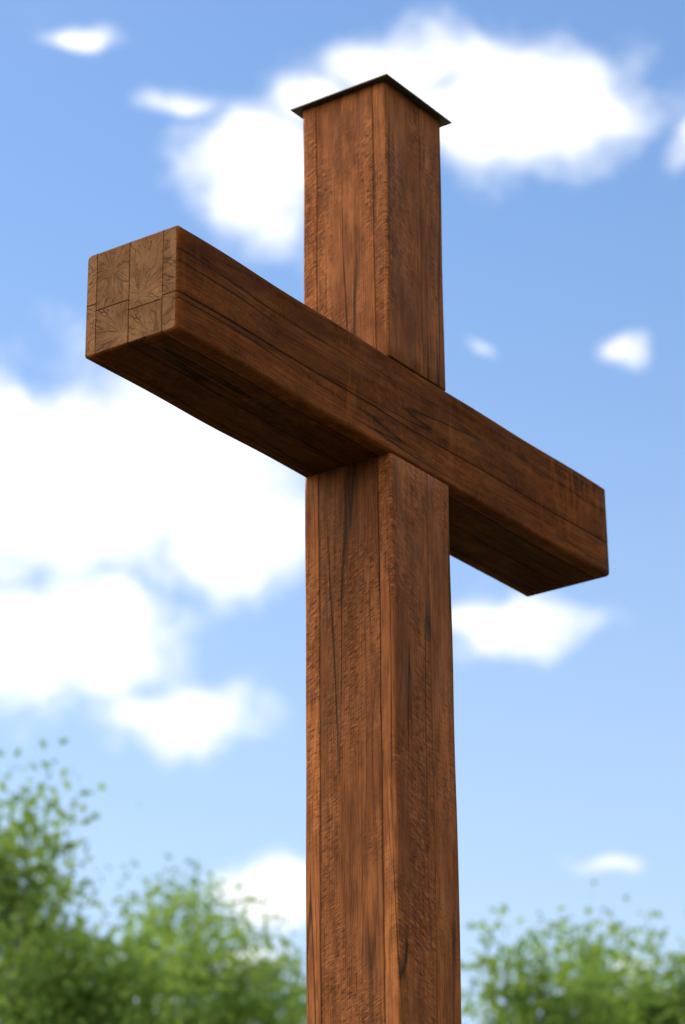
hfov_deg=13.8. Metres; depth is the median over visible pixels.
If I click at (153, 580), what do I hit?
sky
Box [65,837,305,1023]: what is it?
tree
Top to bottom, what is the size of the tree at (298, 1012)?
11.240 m
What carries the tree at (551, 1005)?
on the ground
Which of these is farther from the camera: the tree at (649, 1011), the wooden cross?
the tree at (649, 1011)
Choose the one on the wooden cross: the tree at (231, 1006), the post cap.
the post cap
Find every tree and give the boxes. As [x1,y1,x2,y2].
[0,738,207,1023]
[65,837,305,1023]
[261,939,306,1023]
[461,894,682,1023]
[478,880,669,1022]
[530,911,684,1023]
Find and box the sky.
[0,0,684,1023]
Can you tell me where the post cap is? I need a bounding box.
[290,73,451,126]
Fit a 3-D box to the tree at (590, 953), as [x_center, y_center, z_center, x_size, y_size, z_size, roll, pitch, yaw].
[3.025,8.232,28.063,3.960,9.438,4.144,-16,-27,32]
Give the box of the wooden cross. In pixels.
[85,81,608,1023]
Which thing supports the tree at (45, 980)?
on the ground
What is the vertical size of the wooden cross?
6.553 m

